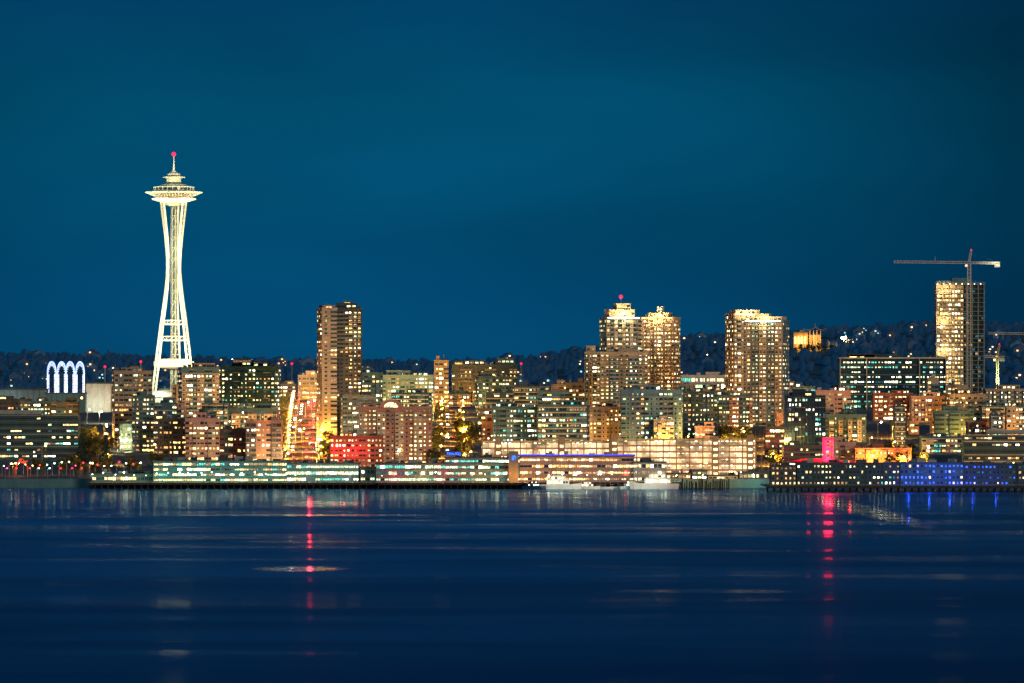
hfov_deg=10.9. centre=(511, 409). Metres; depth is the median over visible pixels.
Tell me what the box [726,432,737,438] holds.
tree
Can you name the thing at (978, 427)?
apartment building
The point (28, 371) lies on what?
house
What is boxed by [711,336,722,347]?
house
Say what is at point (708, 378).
office building
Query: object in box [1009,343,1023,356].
house
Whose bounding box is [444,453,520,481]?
pier building
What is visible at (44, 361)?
house
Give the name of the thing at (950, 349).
window
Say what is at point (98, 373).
house
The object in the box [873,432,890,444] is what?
road
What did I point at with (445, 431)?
tree
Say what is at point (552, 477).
window
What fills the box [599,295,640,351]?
apartment tower
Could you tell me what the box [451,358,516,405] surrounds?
apartment building
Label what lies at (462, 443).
tree
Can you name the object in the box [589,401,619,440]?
apartment building
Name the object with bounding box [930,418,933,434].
apartment building
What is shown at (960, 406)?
apartment building
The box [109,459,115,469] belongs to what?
tree
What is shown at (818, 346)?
tree
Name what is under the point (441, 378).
apartment building
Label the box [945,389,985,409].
apartment building
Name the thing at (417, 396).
apartment building
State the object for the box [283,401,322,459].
pavement
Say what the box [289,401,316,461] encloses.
apartment building
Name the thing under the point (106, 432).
pavement
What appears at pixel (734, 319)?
apartment tower
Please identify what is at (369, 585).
water
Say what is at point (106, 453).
conifer tree
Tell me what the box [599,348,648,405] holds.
apartment building
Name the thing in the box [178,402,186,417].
apartment building
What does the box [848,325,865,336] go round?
house
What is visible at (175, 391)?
apartment building
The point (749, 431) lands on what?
tree
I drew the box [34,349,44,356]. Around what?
house
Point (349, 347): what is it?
apartment tower
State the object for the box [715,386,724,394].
apartment building
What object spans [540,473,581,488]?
yacht
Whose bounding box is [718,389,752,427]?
apartment building
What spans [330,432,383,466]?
apartment building
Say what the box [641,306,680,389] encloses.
apartment tower
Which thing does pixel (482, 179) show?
sky
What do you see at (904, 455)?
tree
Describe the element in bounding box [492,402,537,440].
apartment building
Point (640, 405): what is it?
apartment building
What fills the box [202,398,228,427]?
apartment building
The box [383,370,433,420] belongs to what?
apartment building
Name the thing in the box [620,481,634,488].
yacht
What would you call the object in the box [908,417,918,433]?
apartment building
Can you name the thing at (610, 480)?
sailboat
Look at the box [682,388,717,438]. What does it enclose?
apartment building
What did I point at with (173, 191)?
observation tower
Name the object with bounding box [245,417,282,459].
apartment building
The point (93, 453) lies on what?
tree
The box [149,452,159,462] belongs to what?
tree
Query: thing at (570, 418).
apartment building
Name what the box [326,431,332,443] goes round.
tree
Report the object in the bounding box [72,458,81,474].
tree
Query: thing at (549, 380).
house
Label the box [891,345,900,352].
house
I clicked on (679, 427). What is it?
window
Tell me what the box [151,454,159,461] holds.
tree
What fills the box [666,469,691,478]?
pier building
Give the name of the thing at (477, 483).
pier
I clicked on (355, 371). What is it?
window
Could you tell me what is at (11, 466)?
tree
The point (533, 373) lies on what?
woodland
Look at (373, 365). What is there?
house
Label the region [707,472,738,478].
pier building
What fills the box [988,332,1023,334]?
tower crane
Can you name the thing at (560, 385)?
apartment building
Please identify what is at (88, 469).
road
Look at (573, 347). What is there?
house
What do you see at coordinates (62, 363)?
lattice arch
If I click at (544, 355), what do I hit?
house
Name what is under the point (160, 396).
visitor pavilion
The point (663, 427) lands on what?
apartment building
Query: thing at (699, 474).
pier building
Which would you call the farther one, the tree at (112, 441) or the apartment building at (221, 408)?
the apartment building at (221, 408)
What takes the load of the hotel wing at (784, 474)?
on the pier at (767, 486)
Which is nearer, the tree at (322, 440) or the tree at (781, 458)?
the tree at (781, 458)
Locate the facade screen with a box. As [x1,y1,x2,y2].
[839,357,947,408]
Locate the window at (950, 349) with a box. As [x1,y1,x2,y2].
[937,335,983,393]
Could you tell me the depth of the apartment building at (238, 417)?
3570.00 m
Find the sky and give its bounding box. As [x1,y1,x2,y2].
[0,0,1023,362]
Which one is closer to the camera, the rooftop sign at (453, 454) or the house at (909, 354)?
the rooftop sign at (453, 454)
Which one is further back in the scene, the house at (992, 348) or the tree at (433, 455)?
the house at (992, 348)
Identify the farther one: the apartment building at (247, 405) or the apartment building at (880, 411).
the apartment building at (880, 411)
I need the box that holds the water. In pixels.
[0,488,1023,682]
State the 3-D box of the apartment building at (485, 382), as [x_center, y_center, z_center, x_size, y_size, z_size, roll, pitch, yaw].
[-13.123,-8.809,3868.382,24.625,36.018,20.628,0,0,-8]
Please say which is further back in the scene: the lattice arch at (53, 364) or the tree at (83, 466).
the lattice arch at (53, 364)
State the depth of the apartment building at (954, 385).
4058.00 m
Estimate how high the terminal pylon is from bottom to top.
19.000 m
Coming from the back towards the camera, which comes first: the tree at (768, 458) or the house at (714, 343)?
the house at (714, 343)
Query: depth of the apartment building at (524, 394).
3719.38 m
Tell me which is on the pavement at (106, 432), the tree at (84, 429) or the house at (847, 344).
the tree at (84, 429)
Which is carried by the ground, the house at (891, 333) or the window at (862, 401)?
the house at (891, 333)
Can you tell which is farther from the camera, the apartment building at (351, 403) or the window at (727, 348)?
the window at (727, 348)
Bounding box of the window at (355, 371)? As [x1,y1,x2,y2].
[337,371,359,434]
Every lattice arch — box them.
[47,361,56,392]
[57,361,65,392]
[65,361,74,392]
[75,361,84,392]
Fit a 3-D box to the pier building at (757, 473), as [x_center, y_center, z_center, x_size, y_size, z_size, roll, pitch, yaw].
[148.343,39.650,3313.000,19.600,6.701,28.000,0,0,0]
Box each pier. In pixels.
[88,481,377,488]
[377,481,539,488]
[540,481,680,485]
[761,484,1023,491]
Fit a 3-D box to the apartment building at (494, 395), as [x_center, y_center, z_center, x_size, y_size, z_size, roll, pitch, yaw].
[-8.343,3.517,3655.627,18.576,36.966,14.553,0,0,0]
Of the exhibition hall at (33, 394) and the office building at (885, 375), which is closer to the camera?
the exhibition hall at (33, 394)
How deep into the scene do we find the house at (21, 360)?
6066.08 m
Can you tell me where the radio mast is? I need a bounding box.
[104,366,105,381]
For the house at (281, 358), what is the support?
on the ground
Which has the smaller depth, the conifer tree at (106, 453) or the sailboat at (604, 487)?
the sailboat at (604, 487)
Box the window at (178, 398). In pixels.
[178,398,199,417]
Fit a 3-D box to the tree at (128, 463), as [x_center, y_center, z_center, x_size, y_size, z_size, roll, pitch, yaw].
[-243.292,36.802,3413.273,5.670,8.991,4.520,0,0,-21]
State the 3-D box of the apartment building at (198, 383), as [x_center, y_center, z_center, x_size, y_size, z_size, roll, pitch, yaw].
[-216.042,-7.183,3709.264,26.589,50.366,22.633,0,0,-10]
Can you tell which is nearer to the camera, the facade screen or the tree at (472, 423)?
the tree at (472, 423)
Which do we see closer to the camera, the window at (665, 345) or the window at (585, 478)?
the window at (585, 478)
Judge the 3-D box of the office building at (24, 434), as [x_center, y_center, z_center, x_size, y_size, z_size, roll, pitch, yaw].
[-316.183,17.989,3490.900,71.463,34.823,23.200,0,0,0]
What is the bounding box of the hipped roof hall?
[789,459,841,462]
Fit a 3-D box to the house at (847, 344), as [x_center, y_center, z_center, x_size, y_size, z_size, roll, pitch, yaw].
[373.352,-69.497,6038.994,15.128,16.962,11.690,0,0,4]
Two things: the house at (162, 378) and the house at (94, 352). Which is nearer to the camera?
the house at (162, 378)
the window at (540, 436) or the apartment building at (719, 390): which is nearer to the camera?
the window at (540, 436)
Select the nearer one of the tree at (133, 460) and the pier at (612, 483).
the pier at (612, 483)
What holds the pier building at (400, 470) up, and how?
on the pier at (477, 483)
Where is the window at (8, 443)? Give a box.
[0,436,77,456]
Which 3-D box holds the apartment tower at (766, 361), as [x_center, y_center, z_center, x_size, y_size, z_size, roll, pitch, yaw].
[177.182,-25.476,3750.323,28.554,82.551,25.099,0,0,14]
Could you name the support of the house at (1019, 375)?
on the ground
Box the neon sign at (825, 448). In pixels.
[823,438,833,458]
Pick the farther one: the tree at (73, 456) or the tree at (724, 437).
the tree at (724, 437)
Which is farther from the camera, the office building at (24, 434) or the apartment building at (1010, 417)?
the apartment building at (1010, 417)
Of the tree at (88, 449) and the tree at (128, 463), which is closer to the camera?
the tree at (128, 463)
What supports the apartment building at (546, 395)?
on the ground
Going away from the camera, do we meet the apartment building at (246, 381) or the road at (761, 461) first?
the road at (761, 461)
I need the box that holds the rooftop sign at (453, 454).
[446,452,461,456]
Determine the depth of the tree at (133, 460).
3436.26 m
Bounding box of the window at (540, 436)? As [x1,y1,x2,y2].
[539,430,587,440]
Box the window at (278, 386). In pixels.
[219,386,280,417]
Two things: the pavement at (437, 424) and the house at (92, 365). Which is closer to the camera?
the pavement at (437, 424)
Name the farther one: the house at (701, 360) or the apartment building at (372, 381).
the house at (701, 360)
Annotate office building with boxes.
[0,410,81,459]
[298,371,316,399]
[680,371,724,389]
[783,389,825,444]
[836,354,945,408]
[962,430,1023,462]
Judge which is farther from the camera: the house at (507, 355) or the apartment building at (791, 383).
the house at (507, 355)
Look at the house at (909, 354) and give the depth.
5841.52 m
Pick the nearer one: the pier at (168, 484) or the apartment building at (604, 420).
the pier at (168, 484)
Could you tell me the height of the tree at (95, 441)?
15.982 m
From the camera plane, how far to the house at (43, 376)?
5723.10 m
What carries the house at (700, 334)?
on the ground
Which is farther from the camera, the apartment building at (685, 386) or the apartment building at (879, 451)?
the apartment building at (685, 386)
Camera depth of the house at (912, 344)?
6019.61 m
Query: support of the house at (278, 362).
on the ground
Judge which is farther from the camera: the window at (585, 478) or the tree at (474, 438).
the tree at (474, 438)
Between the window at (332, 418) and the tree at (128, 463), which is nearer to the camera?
the tree at (128, 463)
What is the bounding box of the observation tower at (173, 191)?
[145,152,202,391]
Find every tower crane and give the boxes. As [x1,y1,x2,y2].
[894,249,999,392]
[984,343,1004,384]
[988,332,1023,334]
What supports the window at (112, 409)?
in the apartment building at (128, 383)
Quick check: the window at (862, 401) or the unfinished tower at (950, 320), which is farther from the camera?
the unfinished tower at (950, 320)
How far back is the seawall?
3286.00 m
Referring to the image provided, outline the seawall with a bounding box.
[0,479,768,487]
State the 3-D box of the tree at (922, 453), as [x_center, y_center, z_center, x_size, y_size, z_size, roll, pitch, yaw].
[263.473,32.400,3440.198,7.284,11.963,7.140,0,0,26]
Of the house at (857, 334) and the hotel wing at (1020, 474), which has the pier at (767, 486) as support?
the hotel wing at (1020, 474)
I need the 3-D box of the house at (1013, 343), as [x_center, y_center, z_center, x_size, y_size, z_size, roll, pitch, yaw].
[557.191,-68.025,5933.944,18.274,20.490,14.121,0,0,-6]
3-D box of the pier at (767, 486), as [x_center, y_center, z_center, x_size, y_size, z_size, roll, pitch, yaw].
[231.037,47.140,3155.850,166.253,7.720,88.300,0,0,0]
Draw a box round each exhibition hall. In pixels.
[0,389,48,400]
[45,393,86,412]
[85,382,111,411]
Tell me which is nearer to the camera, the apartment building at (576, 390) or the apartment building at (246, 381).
the apartment building at (246, 381)
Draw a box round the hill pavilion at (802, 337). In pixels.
[792,326,826,351]
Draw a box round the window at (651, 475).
[646,475,668,481]
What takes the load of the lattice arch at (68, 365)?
on the ground
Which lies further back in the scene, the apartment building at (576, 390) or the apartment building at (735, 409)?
the apartment building at (576, 390)
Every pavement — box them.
[78,429,110,472]
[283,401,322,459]
[435,409,465,461]
[867,432,893,447]
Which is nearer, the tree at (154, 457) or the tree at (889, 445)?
the tree at (154, 457)
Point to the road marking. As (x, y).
(450, 425)
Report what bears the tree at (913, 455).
on the ground
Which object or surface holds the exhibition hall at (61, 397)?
on the ground
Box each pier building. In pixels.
[91,469,152,481]
[152,456,289,481]
[287,460,360,481]
[359,466,375,481]
[375,458,446,482]
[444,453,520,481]
[518,451,634,481]
[632,458,666,481]
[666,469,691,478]
[690,469,707,478]
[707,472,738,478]
[736,468,768,478]
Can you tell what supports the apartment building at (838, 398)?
on the ground
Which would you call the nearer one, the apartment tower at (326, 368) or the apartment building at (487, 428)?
the apartment building at (487, 428)
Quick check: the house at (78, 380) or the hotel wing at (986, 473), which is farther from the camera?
the house at (78, 380)
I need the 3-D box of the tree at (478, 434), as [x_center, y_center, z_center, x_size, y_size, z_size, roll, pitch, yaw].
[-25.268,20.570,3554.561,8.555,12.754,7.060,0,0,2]
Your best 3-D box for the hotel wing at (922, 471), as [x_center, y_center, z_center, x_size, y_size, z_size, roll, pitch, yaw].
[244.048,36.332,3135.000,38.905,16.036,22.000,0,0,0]
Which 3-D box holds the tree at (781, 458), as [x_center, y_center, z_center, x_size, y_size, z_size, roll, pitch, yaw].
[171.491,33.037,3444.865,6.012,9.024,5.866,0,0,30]
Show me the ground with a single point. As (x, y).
(99, 420)
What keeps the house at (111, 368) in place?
on the ground
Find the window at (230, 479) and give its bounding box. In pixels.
[230,479,285,480]
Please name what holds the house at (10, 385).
on the ground
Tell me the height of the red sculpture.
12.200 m
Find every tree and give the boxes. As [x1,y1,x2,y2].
[7,461,15,474]
[30,457,39,468]
[37,459,46,469]
[56,457,66,465]
[57,462,67,475]
[66,454,76,465]
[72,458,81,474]
[75,434,90,464]
[79,461,87,474]
[81,426,89,434]
[83,434,90,445]
[84,445,91,457]
[87,426,98,436]
[89,445,99,458]
[90,436,103,458]
[91,459,96,471]
[98,434,114,465]
[100,458,111,469]
[101,436,116,454]
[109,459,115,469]
[124,460,132,472]
[128,455,136,462]
[132,461,141,469]
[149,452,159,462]
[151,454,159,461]
[281,395,288,402]
[282,449,286,457]
[318,435,325,442]
[319,451,327,461]
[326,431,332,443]
[426,448,436,458]
[432,434,441,450]
[432,438,438,448]
[433,425,443,433]
[435,404,443,418]
[435,410,444,421]
[439,427,447,439]
[454,431,462,441]
[454,439,468,450]
[454,445,468,456]
[457,419,468,434]
[459,435,471,445]
[464,421,476,430]
[465,432,477,451]
[467,426,479,446]
[473,431,479,447]
[718,423,726,433]
[718,426,730,438]
[719,433,732,438]
[723,427,739,438]
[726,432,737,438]
[738,432,746,438]
[743,426,751,434]
[765,453,774,464]
[769,449,776,459]
[775,454,782,464]
[816,343,822,352]
[883,441,892,447]
[886,453,895,461]
[895,452,906,461]
[896,453,906,461]
[906,442,915,449]
[911,449,916,458]
[918,451,928,461]
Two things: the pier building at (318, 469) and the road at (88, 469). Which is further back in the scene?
the road at (88, 469)
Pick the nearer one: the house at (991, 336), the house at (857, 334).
the house at (991, 336)
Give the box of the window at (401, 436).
[386,436,430,458]
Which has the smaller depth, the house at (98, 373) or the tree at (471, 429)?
the tree at (471, 429)
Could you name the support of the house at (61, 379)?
on the ground
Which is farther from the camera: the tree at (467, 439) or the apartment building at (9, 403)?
the apartment building at (9, 403)
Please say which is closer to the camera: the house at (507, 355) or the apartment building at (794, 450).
the apartment building at (794, 450)
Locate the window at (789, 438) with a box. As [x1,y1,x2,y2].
[785,437,822,444]
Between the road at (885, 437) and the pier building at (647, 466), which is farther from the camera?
the road at (885, 437)
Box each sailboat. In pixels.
[600,469,613,488]
[610,467,617,488]
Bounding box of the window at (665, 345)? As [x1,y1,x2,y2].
[646,345,679,389]
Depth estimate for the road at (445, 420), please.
3660.14 m
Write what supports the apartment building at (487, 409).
on the ground
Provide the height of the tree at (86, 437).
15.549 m
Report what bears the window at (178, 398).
in the apartment building at (198, 383)
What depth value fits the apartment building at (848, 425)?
3599.93 m
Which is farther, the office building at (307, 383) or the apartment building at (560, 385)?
the office building at (307, 383)
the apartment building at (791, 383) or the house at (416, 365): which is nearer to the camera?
the apartment building at (791, 383)
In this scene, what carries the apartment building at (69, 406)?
on the ground
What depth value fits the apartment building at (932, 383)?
3952.94 m
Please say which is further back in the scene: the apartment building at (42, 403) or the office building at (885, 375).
the office building at (885, 375)
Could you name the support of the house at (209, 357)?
on the ground
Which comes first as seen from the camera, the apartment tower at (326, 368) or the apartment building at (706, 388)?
the apartment tower at (326, 368)
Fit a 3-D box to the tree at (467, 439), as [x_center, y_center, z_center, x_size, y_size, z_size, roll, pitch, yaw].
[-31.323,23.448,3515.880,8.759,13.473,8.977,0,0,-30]
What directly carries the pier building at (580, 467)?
on the pier at (612, 483)
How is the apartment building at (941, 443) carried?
on the ground
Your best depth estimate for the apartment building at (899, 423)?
3534.00 m
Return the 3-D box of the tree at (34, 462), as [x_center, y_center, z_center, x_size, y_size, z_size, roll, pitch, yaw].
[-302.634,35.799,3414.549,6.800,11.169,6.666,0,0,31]
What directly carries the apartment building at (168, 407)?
on the ground
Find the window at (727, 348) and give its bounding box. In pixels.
[727,348,740,389]
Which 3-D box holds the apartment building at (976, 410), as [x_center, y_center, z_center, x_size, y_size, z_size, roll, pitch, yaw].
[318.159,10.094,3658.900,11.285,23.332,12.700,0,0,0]
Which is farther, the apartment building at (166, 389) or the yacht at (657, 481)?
the apartment building at (166, 389)
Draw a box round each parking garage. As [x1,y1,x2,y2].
[482,435,609,456]
[610,433,755,474]
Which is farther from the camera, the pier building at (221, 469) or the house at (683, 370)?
the house at (683, 370)
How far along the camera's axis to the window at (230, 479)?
3261.84 m
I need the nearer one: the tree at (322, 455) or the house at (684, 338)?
the tree at (322, 455)
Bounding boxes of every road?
[83,430,104,473]
[441,409,458,461]
[752,430,767,470]
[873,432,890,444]
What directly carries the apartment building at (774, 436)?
on the ground
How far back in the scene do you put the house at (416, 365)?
6145.81 m
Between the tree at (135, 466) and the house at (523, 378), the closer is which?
the tree at (135, 466)
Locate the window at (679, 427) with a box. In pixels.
[622,427,680,438]
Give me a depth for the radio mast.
4299.58 m
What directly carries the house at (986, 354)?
on the ground
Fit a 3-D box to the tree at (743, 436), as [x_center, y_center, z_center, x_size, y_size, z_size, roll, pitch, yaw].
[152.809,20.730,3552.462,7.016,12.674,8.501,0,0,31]
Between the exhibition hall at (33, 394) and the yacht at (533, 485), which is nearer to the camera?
the yacht at (533, 485)
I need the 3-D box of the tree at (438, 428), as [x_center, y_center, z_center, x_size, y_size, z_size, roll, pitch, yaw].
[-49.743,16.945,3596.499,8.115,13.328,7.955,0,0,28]
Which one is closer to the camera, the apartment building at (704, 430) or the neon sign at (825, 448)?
the neon sign at (825, 448)
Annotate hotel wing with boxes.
[769,462,797,485]
[794,458,901,485]
[896,458,964,485]
[963,459,1017,485]
[1016,461,1023,485]
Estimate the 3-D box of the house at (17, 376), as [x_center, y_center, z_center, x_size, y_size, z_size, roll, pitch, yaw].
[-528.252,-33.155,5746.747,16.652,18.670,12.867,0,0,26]
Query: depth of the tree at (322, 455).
3448.42 m
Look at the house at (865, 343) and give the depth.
6008.89 m
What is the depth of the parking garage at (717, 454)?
3399.70 m
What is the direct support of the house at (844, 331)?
on the ground
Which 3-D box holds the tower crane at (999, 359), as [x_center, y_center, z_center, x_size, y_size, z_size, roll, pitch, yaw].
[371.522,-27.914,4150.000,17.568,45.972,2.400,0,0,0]
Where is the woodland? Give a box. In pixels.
[0,319,1023,396]
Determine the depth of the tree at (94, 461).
3418.21 m
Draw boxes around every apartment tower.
[316,305,336,441]
[336,301,362,434]
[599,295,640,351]
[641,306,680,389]
[725,310,763,393]
[743,314,789,425]
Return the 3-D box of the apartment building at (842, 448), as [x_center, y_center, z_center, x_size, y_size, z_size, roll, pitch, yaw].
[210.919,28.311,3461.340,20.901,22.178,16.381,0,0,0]
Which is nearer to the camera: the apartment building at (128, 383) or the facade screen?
the apartment building at (128, 383)
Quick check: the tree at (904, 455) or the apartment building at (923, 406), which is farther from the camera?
the apartment building at (923, 406)
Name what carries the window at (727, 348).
in the apartment tower at (734, 319)
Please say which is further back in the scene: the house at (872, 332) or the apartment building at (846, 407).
the house at (872, 332)
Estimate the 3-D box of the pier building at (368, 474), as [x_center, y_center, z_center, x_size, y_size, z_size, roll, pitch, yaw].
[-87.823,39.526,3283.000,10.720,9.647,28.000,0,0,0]
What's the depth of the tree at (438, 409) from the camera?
3830.59 m
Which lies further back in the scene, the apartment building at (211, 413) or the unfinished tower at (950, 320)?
the unfinished tower at (950, 320)
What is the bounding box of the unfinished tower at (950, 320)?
[933,278,985,393]
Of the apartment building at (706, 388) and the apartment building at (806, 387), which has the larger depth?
the apartment building at (706, 388)
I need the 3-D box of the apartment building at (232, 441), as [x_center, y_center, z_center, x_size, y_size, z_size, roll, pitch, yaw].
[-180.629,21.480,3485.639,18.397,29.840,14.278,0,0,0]
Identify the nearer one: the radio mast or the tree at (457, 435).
the tree at (457, 435)
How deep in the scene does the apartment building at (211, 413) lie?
3532.00 m
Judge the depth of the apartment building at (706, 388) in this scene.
4110.80 m
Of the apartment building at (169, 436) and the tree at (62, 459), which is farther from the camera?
the apartment building at (169, 436)
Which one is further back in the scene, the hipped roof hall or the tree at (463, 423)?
the tree at (463, 423)
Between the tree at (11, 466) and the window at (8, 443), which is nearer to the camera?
the tree at (11, 466)
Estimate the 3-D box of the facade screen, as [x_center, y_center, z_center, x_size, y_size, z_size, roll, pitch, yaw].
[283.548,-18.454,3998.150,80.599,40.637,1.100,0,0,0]
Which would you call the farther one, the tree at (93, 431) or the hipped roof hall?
the tree at (93, 431)
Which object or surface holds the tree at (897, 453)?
on the ground
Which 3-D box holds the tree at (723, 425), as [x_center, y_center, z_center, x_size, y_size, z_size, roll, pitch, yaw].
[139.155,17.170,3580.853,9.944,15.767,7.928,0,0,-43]
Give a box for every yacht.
[522,476,545,488]
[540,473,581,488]
[582,478,599,488]
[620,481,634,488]
[630,463,678,488]
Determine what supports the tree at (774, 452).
on the pavement
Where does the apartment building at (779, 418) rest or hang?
on the ground
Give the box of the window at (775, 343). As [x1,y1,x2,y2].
[744,343,788,424]
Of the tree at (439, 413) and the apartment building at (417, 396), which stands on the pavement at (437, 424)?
the tree at (439, 413)
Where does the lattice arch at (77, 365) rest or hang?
on the ground
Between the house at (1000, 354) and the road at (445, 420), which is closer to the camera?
the road at (445, 420)
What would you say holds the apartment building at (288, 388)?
on the ground
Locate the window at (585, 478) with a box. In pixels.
[585,478,633,479]
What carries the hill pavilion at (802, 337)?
on the ground
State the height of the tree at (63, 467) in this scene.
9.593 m
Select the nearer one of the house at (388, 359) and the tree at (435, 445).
the tree at (435, 445)
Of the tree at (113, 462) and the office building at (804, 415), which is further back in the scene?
the office building at (804, 415)
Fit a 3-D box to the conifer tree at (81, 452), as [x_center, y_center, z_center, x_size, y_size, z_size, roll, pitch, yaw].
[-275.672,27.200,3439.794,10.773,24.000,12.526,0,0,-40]
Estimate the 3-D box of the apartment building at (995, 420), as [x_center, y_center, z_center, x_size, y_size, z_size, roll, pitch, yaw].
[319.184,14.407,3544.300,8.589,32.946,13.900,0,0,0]
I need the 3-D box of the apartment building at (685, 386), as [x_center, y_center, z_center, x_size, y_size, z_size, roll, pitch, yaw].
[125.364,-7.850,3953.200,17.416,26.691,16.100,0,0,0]
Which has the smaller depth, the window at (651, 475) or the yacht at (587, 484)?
the window at (651, 475)
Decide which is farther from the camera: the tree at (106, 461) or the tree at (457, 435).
the tree at (457, 435)
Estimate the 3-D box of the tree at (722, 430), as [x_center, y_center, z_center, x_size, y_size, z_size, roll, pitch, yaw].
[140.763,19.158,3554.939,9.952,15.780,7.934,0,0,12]
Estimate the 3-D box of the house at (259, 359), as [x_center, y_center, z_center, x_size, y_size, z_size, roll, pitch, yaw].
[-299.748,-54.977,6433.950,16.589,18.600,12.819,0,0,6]
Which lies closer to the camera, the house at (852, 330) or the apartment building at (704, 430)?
the apartment building at (704, 430)
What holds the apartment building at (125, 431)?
on the ground
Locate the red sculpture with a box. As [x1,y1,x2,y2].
[15,458,27,467]
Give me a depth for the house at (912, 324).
6407.18 m
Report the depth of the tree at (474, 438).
3524.78 m
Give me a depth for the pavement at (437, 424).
3770.36 m
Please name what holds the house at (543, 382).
on the ground
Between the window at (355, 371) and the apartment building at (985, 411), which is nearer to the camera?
the window at (355, 371)
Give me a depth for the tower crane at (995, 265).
4040.60 m
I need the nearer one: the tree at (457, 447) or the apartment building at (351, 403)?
the tree at (457, 447)
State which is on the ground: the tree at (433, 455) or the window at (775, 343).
the tree at (433, 455)
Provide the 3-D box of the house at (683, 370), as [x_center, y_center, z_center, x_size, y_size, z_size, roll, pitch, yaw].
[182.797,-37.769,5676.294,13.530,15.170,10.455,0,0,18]
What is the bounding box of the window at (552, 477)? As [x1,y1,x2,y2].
[548,477,567,482]
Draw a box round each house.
[6,381,17,388]
[8,370,24,381]
[13,357,29,367]
[22,367,34,378]
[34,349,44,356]
[37,373,49,382]
[40,357,51,364]
[52,376,72,387]
[72,377,86,383]
[82,360,96,371]
[83,348,100,360]
[93,368,103,379]
[108,364,117,371]
[158,375,169,381]
[205,355,216,359]
[216,356,227,365]
[255,356,267,361]
[271,359,284,365]
[276,355,288,361]
[301,356,314,365]
[366,362,377,369]
[384,356,395,362]
[410,361,422,370]
[500,352,515,358]
[517,368,525,377]
[517,374,527,385]
[536,362,547,371]
[538,353,548,359]
[538,380,549,385]
[541,376,555,384]
[567,345,577,352]
[574,368,583,377]
[680,334,690,341]
[680,366,690,374]
[694,331,706,337]
[697,355,714,367]
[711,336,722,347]
[837,327,847,336]
[838,340,849,350]
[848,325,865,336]
[852,330,865,340]
[856,340,870,347]
[866,327,880,338]
[883,329,896,339]
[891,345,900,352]
[904,320,918,328]
[906,350,918,356]
[908,339,921,348]
[984,352,995,362]
[987,343,997,353]
[988,328,1003,339]
[994,350,1004,358]
[1008,338,1023,350]
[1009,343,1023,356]
[1011,371,1023,380]
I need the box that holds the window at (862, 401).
[841,376,945,407]
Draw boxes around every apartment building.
[0,396,31,409]
[20,397,55,413]
[51,398,79,413]
[112,366,152,447]
[119,419,131,449]
[132,391,154,452]
[153,415,185,455]
[155,398,177,417]
[159,386,171,391]
[172,384,177,402]
[178,363,219,417]
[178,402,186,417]
[185,412,220,459]
[198,409,216,417]
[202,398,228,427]
[217,360,280,419]
[220,425,245,458]
[229,403,277,427]
[238,403,251,407]
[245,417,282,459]
[281,381,296,400]
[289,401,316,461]
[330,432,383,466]
[340,391,376,432]
[358,400,432,461]
[362,367,382,403]
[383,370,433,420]
[391,388,431,405]
[434,355,448,408]
[449,389,470,406]
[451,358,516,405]
[475,372,512,415]
[478,404,492,441]
[481,415,492,447]
[486,387,512,405]
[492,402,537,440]
[512,383,542,405]
[537,386,569,439]
[538,400,589,440]
[551,380,565,390]
[565,378,583,399]
[584,346,599,405]
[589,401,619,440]
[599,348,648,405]
[620,385,682,438]
[653,412,673,438]
[680,380,694,410]
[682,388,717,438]
[694,422,714,438]
[703,382,717,390]
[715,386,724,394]
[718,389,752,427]
[764,420,784,456]
[775,408,782,425]
[781,441,822,464]
[789,381,794,391]
[791,383,814,390]
[815,387,850,413]
[826,401,833,413]
[826,410,866,441]
[826,436,855,461]
[841,405,855,413]
[853,443,911,461]
[871,390,912,420]
[889,415,916,431]
[893,401,905,447]
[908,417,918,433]
[909,392,944,421]
[919,428,961,453]
[926,374,938,391]
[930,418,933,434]
[932,406,973,435]
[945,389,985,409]
[947,380,966,393]
[956,403,966,410]
[965,418,988,434]
[970,407,979,420]
[979,402,1023,434]
[982,385,1023,404]
[989,406,1002,434]
[1005,404,1016,434]
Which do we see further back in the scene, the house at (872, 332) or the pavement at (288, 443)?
the house at (872, 332)
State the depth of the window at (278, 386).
3720.60 m
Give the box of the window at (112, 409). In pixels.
[112,409,131,445]
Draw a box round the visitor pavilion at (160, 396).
[152,391,171,402]
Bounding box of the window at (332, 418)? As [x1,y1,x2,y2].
[317,392,336,440]
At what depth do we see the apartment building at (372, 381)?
3690.82 m
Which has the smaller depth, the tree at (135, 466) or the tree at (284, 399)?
the tree at (135, 466)
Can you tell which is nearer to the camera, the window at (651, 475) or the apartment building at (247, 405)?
the window at (651, 475)
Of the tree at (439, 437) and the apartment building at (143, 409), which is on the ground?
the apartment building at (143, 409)
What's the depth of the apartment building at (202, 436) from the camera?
3469.90 m
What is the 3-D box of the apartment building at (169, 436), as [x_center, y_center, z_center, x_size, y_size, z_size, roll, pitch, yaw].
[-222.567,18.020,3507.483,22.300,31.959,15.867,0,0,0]
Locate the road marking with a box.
[445,409,455,451]
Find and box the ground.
[0,328,1023,478]
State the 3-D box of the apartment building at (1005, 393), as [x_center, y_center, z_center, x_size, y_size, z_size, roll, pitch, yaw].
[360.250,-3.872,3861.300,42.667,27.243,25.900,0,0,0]
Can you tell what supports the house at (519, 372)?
on the ground
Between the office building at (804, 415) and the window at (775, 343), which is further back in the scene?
the window at (775, 343)
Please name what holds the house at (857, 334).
on the ground
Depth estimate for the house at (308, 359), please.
6371.05 m
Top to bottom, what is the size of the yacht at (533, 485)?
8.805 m
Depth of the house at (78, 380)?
5601.18 m
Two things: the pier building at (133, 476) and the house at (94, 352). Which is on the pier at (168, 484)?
the pier building at (133, 476)
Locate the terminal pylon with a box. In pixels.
[509,451,517,482]

